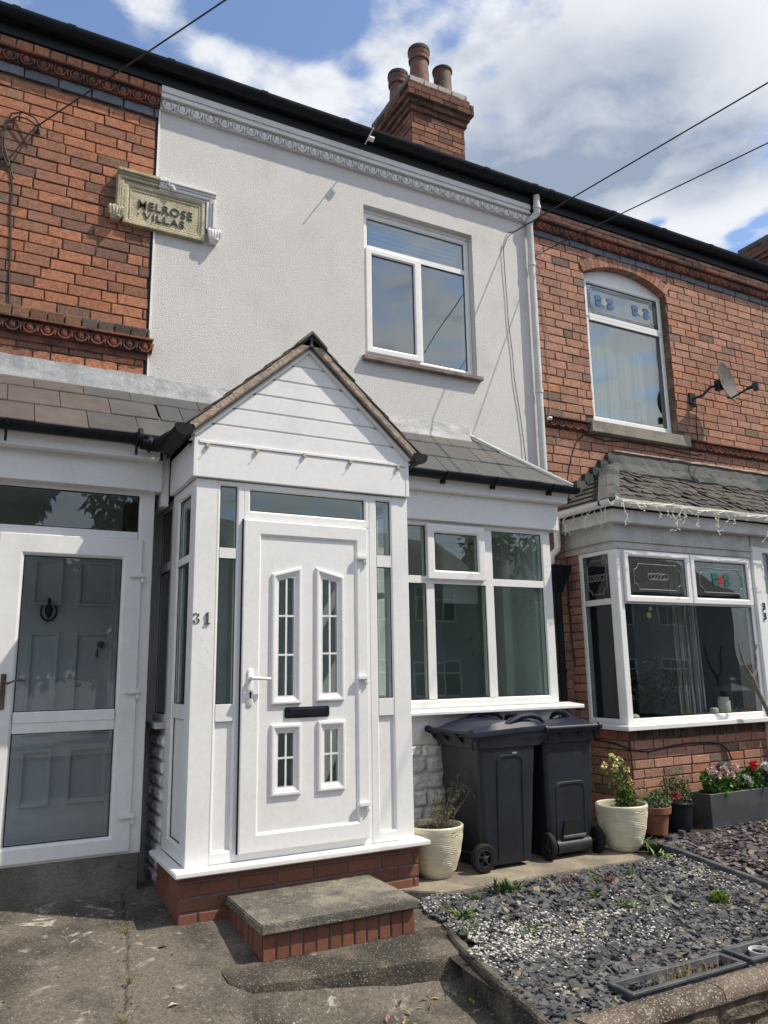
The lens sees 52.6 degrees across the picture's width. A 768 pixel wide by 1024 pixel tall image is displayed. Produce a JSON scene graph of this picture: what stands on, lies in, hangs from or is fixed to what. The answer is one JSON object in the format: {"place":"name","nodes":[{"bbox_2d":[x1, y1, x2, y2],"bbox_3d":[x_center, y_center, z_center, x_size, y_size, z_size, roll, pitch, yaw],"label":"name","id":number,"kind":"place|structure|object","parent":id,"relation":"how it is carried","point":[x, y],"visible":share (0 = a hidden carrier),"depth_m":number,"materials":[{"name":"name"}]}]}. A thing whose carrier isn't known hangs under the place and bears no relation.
{"place":"outdoors","nodes":[
{"label":"outdoors","id":0,"kind":"place"},
{"bbox_2d":[137,881,148,886],"bbox_3d":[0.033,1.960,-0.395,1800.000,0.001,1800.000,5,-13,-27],"label":"ground","id":1,"kind":"structure","parent":0,"point":[142,883],"depth_m":7.47,"materials":[{"name":"grey concrete"}]},
{"bbox_2d":[557,962,767,1023],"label":"garden wall","id":2,"kind":"structure","parent":1,"relation":"on","point":[739,997],"depth_m":3.66,"materials":[{"name":"concrete"}]},
{"bbox_2d":[738,234,767,263],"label":"brick house","id":3,"kind":"structure","parent":1,"relation":"on","point":[757,249],"depth_m":15.83,"materials":[{"name":"brick"}]},
{"bbox_2d":[0,885,498,1023],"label":"path","id":4,"kind":"structure","parent":0,"point":[84,986],"depth_m":3.93,"materials":[{"name":"concrete"}]},
{"bbox_2d":[115,922,134,1023],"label":"joint grass","id":5,"kind":"structure","parent":4,"relation":"on","point":[125,932],"depth_m":3.80,"materials":[{"name":"green plant"}]},
{"bbox_2d":[3,889,488,1023],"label":"path grit","id":6,"kind":"object","parent":4,"relation":"on","point":[126,1001],"visible":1,"depth_m":3.98,"materials":[{"name":"grey gravel"}]},
{"bbox_2d":[219,926,467,993],"bbox_3d":[-0.310,2.560,4.361,1.330,0.292,1.032,5,-13,-27],"label":"step footing","id":7,"kind":"object","parent":4,"relation":"on","point":[421,955],"visible":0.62,"depth_m":4.07,"materials":[{"name":"concrete"}]},
{"bbox_2d":[225,874,417,961],"bbox_3d":[-0.372,2.376,4.543,0.950,0.228,0.664,5,-13,-27],"label":"doorstep","id":8,"kind":"object","parent":7,"relation":"on","point":[273,924],"visible":0.94,"depth_m":4.37,"materials":[{"name":"grey concrete"}]},
{"bbox_2d":[386,991,493,1023],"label":"dead leaves","id":9,"kind":"object","parent":4,"relation":"on","point":[408,1011],"visible":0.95,"depth_m":3.89,"materials":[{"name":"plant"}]},
{"bbox_2d":[447,929,553,1023],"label":"edging kerb","id":10,"kind":"structure","parent":4,"relation":"on","point":[506,1009],"depth_m":3.83,"materials":[{"name":"concrete"}]},
{"bbox_2d":[1,0,767,252],"label":"sky","id":11,"kind":"structure","parent":0,"point":[564,95],"materials":[{"name":"blue"}]},
{"bbox_2d":[417,844,659,898],"bbox_3d":[1.079,2.710,5.999,2.740,0.013,1.040,5,-13,-27],"label":"garden bed","id":12,"kind":"object","parent":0,"point":[647,854],"visible":0.02,"depth_m":6.23,"materials":[{"name":"soil"}]},
{"bbox_2d":[138,57,583,884],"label":"rendered house","id":13,"kind":"structure","parent":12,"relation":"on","point":[372,259],"depth_m":7.09,"materials":[{"name":"white paint"}]},
{"bbox_2d":[108,166,221,245],"bbox_3d":[-1.802,-2.533,6.432,0.925,0.482,0.120,5,-13,-27],"label":"name plaque","id":14,"kind":"object","parent":13,"relation":"attached to","point":[156,204],"visible":1,"depth_m":6.42,"materials":[{"name":"yellow stone"}]},
{"bbox_2d":[149,331,430,925],"bbox_3d":[-0.760,0.744,5.654,1.872,3.917,1.235,5,-13,-27],"label":"front porch","id":15,"kind":"object","parent":13,"relation":"attached to","point":[288,759],"visible":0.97,"depth_m":5.17,"materials":[{"name":"white plastic"}]},
{"bbox_2d":[236,519,370,854],"bbox_3d":[-0.502,1.091,5.089,0.903,2.075,0.124,5,-13,-27],"label":"door","id":16,"kind":"structure","parent":15,"relation":"in","point":[312,810],"depth_m":5.08,"materials":[{"name":"white plastic"}]},
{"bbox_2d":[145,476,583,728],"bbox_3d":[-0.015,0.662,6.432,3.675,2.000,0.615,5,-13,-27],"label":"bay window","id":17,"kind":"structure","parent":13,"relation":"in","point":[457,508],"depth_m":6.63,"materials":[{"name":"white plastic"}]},
{"bbox_2d":[362,208,483,381],"bbox_3d":[0.337,-2.107,7.614,1.315,1.595,0.245,5,-13,-27],"label":"window","id":18,"kind":"structure","parent":13,"relation":"in","point":[388,238],"depth_m":7.65,"materials":[{"name":"white plastic"}]},
{"bbox_2d":[503,231,525,460],"bbox_3d":[1.339,-1.696,7.971,0.139,2.607,0.083,-2,-11,4],"label":"wall cable","id":19,"kind":"object","parent":13,"relation":"attached to","point":[512,232],"depth_m":7.97,"materials":[{"name":"white plastic"}]},
{"bbox_2d":[514,82,767,231],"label":"overhead cable","id":20,"kind":"object","parent":19,"relation":"attached to","point":[645,154],"visible":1,"depth_m":7.26,"materials":[{"name":"black rubber"}]},
{"bbox_2d":[399,847,645,898],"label":"concrete slab","id":21,"kind":"structure","parent":12,"relation":"on","point":[465,877],"depth_m":5.58,"materials":[{"name":"beige concrete"}]},
{"bbox_2d":[414,818,462,879],"bbox_3d":[0.363,2.397,5.505,0.410,0.352,0.410,5,-13,-27],"label":"plant pot","id":22,"kind":"object","parent":21,"relation":"on","point":[438,857],"visible":0.77,"depth_m":5.36,"materials":[{"name":"ceramic"}]},
{"bbox_2d":[415,771,474,828],"bbox_3d":[0.443,2.101,5.630,0.566,0.419,0.265,7,-14,-35],"label":"dead plant","id":23,"kind":"object","parent":22,"relation":"in","point":[447,814],"visible":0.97,"depth_m":5.61,"materials":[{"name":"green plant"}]},
{"bbox_2d":[424,712,548,873],"bbox_3d":[0.813,2.098,5.967,0.779,1.096,0.615,5,-13,-27],"label":"wheelie bin","id":24,"kind":"object","parent":21,"relation":"on","point":[494,757],"visible":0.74,"depth_m":5.74,"materials":[{"name":"grey plastic"}]},
{"bbox_2d":[504,709,605,860],"bbox_3d":[1.351,2.153,6.234,0.566,1.076,0.623,5,-13,-27],"label":"wheelie bin","id":25,"kind":"object","parent":21,"relation":"on","point":[562,808],"visible":0.88,"depth_m":6.02,"materials":[{"name":"grey plastic"}]},
{"bbox_2d":[595,799,647,851],"bbox_3d":[1.899,2.502,6.179,0.410,0.352,0.410,5,-13,-27],"label":"plant pot","id":26,"kind":"object","parent":21,"relation":"on","point":[623,829],"visible":0.9,"depth_m":6.04,"materials":[{"name":"ceramic"}]},
{"bbox_2d":[601,753,638,806],"bbox_3d":[1.903,2.194,6.275,0.326,0.481,0.246,-1,-11,1],"label":"flowering plant","id":27,"kind":"object","parent":26,"relation":"in","point":[622,796],"visible":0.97,"depth_m":6.24,"materials":[{"name":"green plant"}]},
{"bbox_2d":[644,839,666,850],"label":"weed","id":28,"kind":"object","parent":12,"relation":"on","point":[654,846],"visible":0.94,"depth_m":6.21,"materials":[{"name":"green plant"}]},
{"bbox_2d":[650,848,673,857],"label":"weed","id":29,"kind":"object","parent":12,"relation":"on","point":[661,853],"visible":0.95,"depth_m":5.99,"materials":[{"name":"green plant"}]},
{"bbox_2d":[436,891,760,1011],"bbox_3d":[1.541,2.492,4.705,2.610,0.118,1.710,5,-13,-27],"label":"garden bed","id":30,"kind":"object","parent":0,"point":[460,960],"visible":0.02,"depth_m":4.09,"materials":[{"name":"soil"}]},
{"bbox_2d":[417,854,767,1023],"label":"slate chippings","id":31,"kind":"object","parent":30,"relation":"on","point":[588,980],"visible":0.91,"depth_m":4.58,"materials":[{"name":"grey gravel"}]},
{"bbox_2d":[437,901,453,911],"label":"weed","id":32,"kind":"object","parent":31,"relation":"on","point":[439,908],"visible":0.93,"depth_m":4.78,"materials":[{"name":"green plant"}]},
{"bbox_2d":[448,907,476,920],"bbox_3d":[0.485,2.413,4.678,0.185,0.075,0.191,5,-13,-27],"label":"weed","id":33,"kind":"object","parent":31,"relation":"on","point":[464,914],"visible":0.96,"depth_m":4.67,"materials":[{"name":"green plant"}]},
{"bbox_2d":[459,921,477,935],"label":"weed","id":34,"kind":"object","parent":31,"relation":"on","point":[468,926],"visible":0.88,"depth_m":4.44,"materials":[{"name":"green plant"}]},
{"bbox_2d":[463,891,483,903],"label":"weed","id":35,"kind":"object","parent":31,"relation":"on","point":[475,897],"visible":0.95,"depth_m":4.96,"materials":[{"name":"green plant"}]},
{"bbox_2d":[481,876,523,894],"bbox_3d":[0.783,2.446,5.112,0.356,0.143,0.177,5,-13,-27],"label":"weed","id":36,"kind":"object","parent":31,"relation":"on","point":[504,886],"visible":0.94,"depth_m":5.09,"materials":[{"name":"green plant"}]},
{"bbox_2d":[523,922,542,934],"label":"weed","id":37,"kind":"object","parent":31,"relation":"on","point":[533,927],"visible":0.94,"depth_m":4.46,"materials":[{"name":"green plant"}]},
{"bbox_2d":[561,877,574,883],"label":"weed","id":38,"kind":"object","parent":31,"relation":"on","point":[572,881],"visible":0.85,"depth_m":5.29,"materials":[{"name":"green plant"}]},
{"bbox_2d":[418,854,767,998],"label":"white gravel","id":39,"kind":"structure","parent":31,"relation":"on","point":[526,937],"depth_m":4.46,"materials":[{"name":"white gravel"}]},
{"bbox_2d":[588,873,600,882],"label":"weed","id":40,"kind":"object","parent":31,"relation":"on","point":[594,878],"visible":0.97,"depth_m":5.35,"materials":[{"name":"green plant"}]},
{"bbox_2d":[586,887,603,897],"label":"weed","id":41,"kind":"object","parent":31,"relation":"on","point":[594,893],"visible":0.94,"depth_m":5.05,"materials":[{"name":"green plant"}]},
{"bbox_2d":[601,874,615,882],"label":"weed","id":42,"kind":"object","parent":31,"relation":"on","point":[608,878],"visible":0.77,"depth_m":5.34,"materials":[{"name":"green plant"}]},
{"bbox_2d":[616,898,630,907],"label":"weed","id":43,"kind":"object","parent":31,"relation":"on","point":[624,901],"visible":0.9,"depth_m":4.87,"materials":[{"name":"green plant"}]},
{"bbox_2d":[625,869,635,874],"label":"weed","id":44,"kind":"object","parent":31,"relation":"on","point":[629,872],"visible":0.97,"depth_m":5.51,"materials":[{"name":"green plant"}]},
{"bbox_2d":[628,901,647,909],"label":"weed","id":45,"kind":"object","parent":31,"relation":"on","point":[636,906],"visible":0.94,"depth_m":4.88,"materials":[{"name":"green plant"}]},
{"bbox_2d":[709,889,729,903],"bbox_3d":[2.160,2.486,5.003,0.123,0.103,0.134,0,-11,-3],"label":"weed","id":46,"kind":"object","parent":31,"relation":"on","point":[718,895],"visible":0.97,"depth_m":4.99,"materials":[{"name":"green plant"}]},
{"bbox_2d":[607,952,746,1001],"bbox_3d":[1.482,2.432,3.874,0.798,0.252,0.173,5,-13,-27],"label":"front trough","id":47,"kind":"object","parent":30,"relation":"on","point":[617,986],"visible":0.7,"depth_m":3.87,"materials":[{"name":"grey plastic"}]},
{"bbox_2d":[649,955,731,986],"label":"dry grass","id":48,"kind":"structure","parent":47,"relation":"in","point":[685,970],"depth_m":3.92,"materials":[{"name":"brown plant"}]},
{"bbox_2d":[658,843,767,888],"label":"edging board","id":49,"kind":"object","parent":30,"relation":"on","point":[668,849],"visible":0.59,"depth_m":5.70,"materials":[{"name":"grey plastic"}]},
{"bbox_2d":[721,936,767,967],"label":"front trough","id":50,"kind":"object","parent":30,"relation":"on","point":[748,960],"visible":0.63,"depth_m":4.17,"materials":[{"name":"grey plastic"}]},
{"bbox_2d":[748,945,767,956],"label":"white tub","id":51,"kind":"object","parent":50,"relation":"in","point":[754,953],"visible":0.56,"depth_m":4.24,"materials":[{"name":"plastic"}]},
{"bbox_2d":[643,822,767,880],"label":"garden bed","id":52,"kind":"object","parent":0,"point":[693,831],"visible":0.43,"depth_m":6.48,"materials":[{"name":"grey gravel"}]},
{"bbox_2d":[646,804,671,835],"bbox_3d":[2.306,2.614,6.601,0.280,0.226,0.280,5,-13,-27],"label":"plant pot","id":53,"kind":"object","parent":52,"relation":"on","point":[657,821],"visible":0.59,"depth_m":6.50,"materials":[{"name":"ceramic"}]},
{"bbox_2d":[629,784,672,807],"bbox_3d":[2.264,2.424,6.608,0.470,0.236,0.268,5,-13,-27],"label":"plant","id":54,"kind":"object","parent":53,"relation":"in","point":[663,801],"visible":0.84,"depth_m":6.60,"materials":[{"name":"green plant"}]},
{"bbox_2d":[668,830,686,840],"bbox_3d":[2.417,2.746,6.442,0.088,0.160,0.281,-12,-16,43],"label":"stone","id":55,"kind":"object","parent":52,"relation":"on","point":[673,837],"visible":0.36,"depth_m":6.50,"materials":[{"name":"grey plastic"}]},
{"bbox_2d":[668,799,692,830],"bbox_3d":[2.583,2.659,6.811,0.264,0.230,0.264,5,-13,-27],"label":"plant pot","id":56,"kind":"object","parent":52,"relation":"on","point":[680,816],"visible":0.62,"depth_m":6.71,"materials":[{"name":"black plastic"}]},
{"bbox_2d":[651,762,692,803],"bbox_3d":[2.528,2.402,6.840,0.380,0.423,0.396,-4,-12,14],"label":"bushy plant","id":57,"kind":"object","parent":56,"relation":"in","point":[676,794],"visible":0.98,"depth_m":6.81,"materials":[{"name":"green plant"}]},
{"bbox_2d":[655,819,767,879],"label":"slate chippings","id":58,"kind":"object","parent":52,"relation":"on","point":[753,856],"visible":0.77,"depth_m":6.20,"materials":[{"name":"grey gravel"}]},
{"bbox_2d":[738,643,767,715],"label":"forked branch","id":59,"kind":"object","parent":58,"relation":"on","point":[758,691],"visible":1,"depth_m":7.48,"materials":[{"name":"brown wood"}]},
{"bbox_2d":[689,787,767,828],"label":"long planter","id":60,"kind":"object","parent":52,"relation":"on","point":[716,810],"visible":0.67,"depth_m":6.99,"materials":[{"name":"plastic"}]},
{"bbox_2d":[699,762,738,796],"bbox_3d":[3.058,2.461,7.091,0.466,0.342,0.252,5,-13,-27],"label":"pink geranium","id":61,"kind":"object","parent":60,"relation":"in","point":[715,781],"visible":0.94,"depth_m":7.04,"materials":[{"name":"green plant"}]},
{"bbox_2d":[716,774,756,792],"bbox_3d":[3.387,2.552,7.254,0.825,0.264,0.232,5,-13,-27],"label":"dark red pansy","id":62,"kind":"object","parent":60,"relation":"in","point":[737,788],"visible":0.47,"depth_m":7.10,"materials":[{"name":"green plant"}]},
{"bbox_2d":[735,772,756,789],"bbox_3d":[3.335,2.539,7.231,0.273,0.231,0.256,-3,-11,8],"label":"white petunia","id":63,"kind":"object","parent":60,"relation":"in","point":[748,781],"visible":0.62,"depth_m":7.18,"materials":[{"name":"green plant"}]},
{"bbox_2d":[741,760,767,788],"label":"red geranium","id":64,"kind":"object","parent":60,"relation":"in","point":[751,769],"visible":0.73,"depth_m":7.25,"materials":[{"name":"green plant"}]},
{"bbox_2d":[757,761,767,782],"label":"white petunia","id":65,"kind":"object","parent":60,"relation":"in","point":[763,767],"visible":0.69,"depth_m":7.35,"materials":[{"name":"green plant"}]},
{"bbox_2d":[759,771,767,787],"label":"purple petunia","id":66,"kind":"object","parent":60,"relation":"in","point":[765,777],"visible":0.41,"depth_m":7.29,"materials":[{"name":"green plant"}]},
{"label":"forecourt","id":67,"kind":"structure","parent":0,"visible":0},
{"bbox_2d":[0,0,169,908],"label":"brick house","id":68,"kind":"structure","parent":67,"relation":"on","point":[84,479],"depth_m":5.82,"materials":[{"name":"brick"}]},
{"bbox_2d":[0,112,42,303],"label":"cable hook","id":69,"kind":"object","parent":68,"relation":"attached to","point":[37,130],"visible":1,"depth_m":5.92,"materials":[{"name":"paint"}]},
{"bbox_2d":[39,0,226,125],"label":"overhead cable","id":70,"kind":"object","parent":69,"relation":"attached to","point":[172,35],"visible":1,"depth_m":5.16,"materials":[{"name":"black rubber"}]},
{"bbox_2d":[0,486,137,845],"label":"door glass","id":71,"kind":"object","parent":68,"relation":"in","point":[58,785],"depth_m":5.84,"materials":[{"name":"glass"}]},
{"bbox_2d":[0,532,144,866],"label":"entrance door","id":72,"kind":"structure","parent":68,"relation":"in","point":[14,547],"depth_m":5.07,"materials":[{"name":"white plastic"}]},
{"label":"border soil","id":73,"kind":"structure","parent":0,"visible":0},
{"bbox_2d":[371,42,767,825],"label":"brick house","id":74,"kind":"structure","parent":73,"relation":"on","point":[647,330],"depth_m":8.45,"materials":[{"name":"brick"}]},
{"bbox_2d":[535,250,550,414],"bbox_3d":[1.701,-1.894,8.185,0.091,1.869,0.094,5,-13,-27],"label":"wall cable","id":75,"kind":"object","parent":74,"relation":"attached to","point":[538,253],"depth_m":8.25,"materials":[{"name":"white plastic"}]},
{"bbox_2d":[542,142,767,251],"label":"overhead cable","id":76,"kind":"object","parent":75,"relation":"attached to","point":[658,195],"visible":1,"depth_m":7.56,"materials":[{"name":"black rubber"}]},
{"bbox_2d":[567,434,584,501],"bbox_3d":[2.008,-0.430,8.077,0.320,0.846,0.039,5,-13,-27],"label":"wall cable","id":77,"kind":"object","parent":74,"relation":"attached to","point":[571,457],"depth_m":8.09,"materials":[{"name":"black plastic"}]},
{"bbox_2d":[583,271,691,448],"bbox_3d":[2.775,-1.784,8.866,1.490,2.066,0.300,5,-13,-27],"label":"window","id":78,"kind":"structure","parent":74,"relation":"in","point":[620,333],"depth_m":8.98,"materials":[{"name":"white plastic"}]},
{"bbox_2d":[646,607,651,617],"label":"hanging discs","id":79,"kind":"object","parent":74,"relation":"hanging from","point":[648,614],"visible":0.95,"depth_m":7.40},
{"bbox_2d":[567,557,732,760],"bbox_3d":[2.577,1.369,7.616,1.324,2.082,0.686,5,-13,-27],"label":"wall cable","id":80,"kind":"object","parent":74,"relation":"attached to","point":[616,743],"depth_m":7.35,"materials":[{"name":"black plastic"}]},
{"bbox_2d":[559,495,767,542],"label":"fairy lights","id":81,"kind":"object","parent":74,"relation":"hanging from","point":[637,503],"visible":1,"depth_m":7.41,"materials":[{"name":"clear plastic"}]},
{"bbox_2d":[563,523,767,731],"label":"bay window","id":82,"kind":"structure","parent":74,"relation":"in","point":[620,542],"depth_m":7.54,"materials":[{"name":"white plastic"}]},
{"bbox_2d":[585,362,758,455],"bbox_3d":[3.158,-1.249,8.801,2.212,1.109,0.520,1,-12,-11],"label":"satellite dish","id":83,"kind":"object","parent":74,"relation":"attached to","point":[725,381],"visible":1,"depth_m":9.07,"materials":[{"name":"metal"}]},
{"bbox_2d":[710,708,718,712],"bbox_3d":[3.257,1.976,7.653,0.090,0.090,0.088,5,-13,-27],"label":"candle pot","id":84,"kind":"object","parent":74,"relation":"on","point":[714,710],"visible":0.58,"depth_m":7.62,"materials":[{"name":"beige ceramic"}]},
{"bbox_2d":[717,697,731,712],"bbox_3d":[3.384,1.936,7.718,0.124,0.190,0.122,5,-13,-27],"label":"candle jar","id":85,"kind":"object","parent":74,"relation":"on","point":[724,704],"visible":0.75,"depth_m":7.68,"materials":[{"name":"white glass"}]},
{"bbox_2d":[716,761,732,772],"bbox_3d":[3.220,2.474,7.335,0.150,0.220,0.085,5,-13,-27],"label":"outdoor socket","id":86,"kind":"object","parent":74,"relation":"attached to","point":[719,764],"visible":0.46,"depth_m":7.32,"materials":[{"name":"grey plastic"}]},
{"bbox_2d":[708,672,754,711],"bbox_3d":[3.536,1.843,7.878,0.380,0.430,0.285,5,-13,-27],"label":"lantern","id":87,"kind":"object","parent":74,"relation":"in","point":[731,684],"visible":0.66,"depth_m":7.84,"materials":[{"name":"paint"}]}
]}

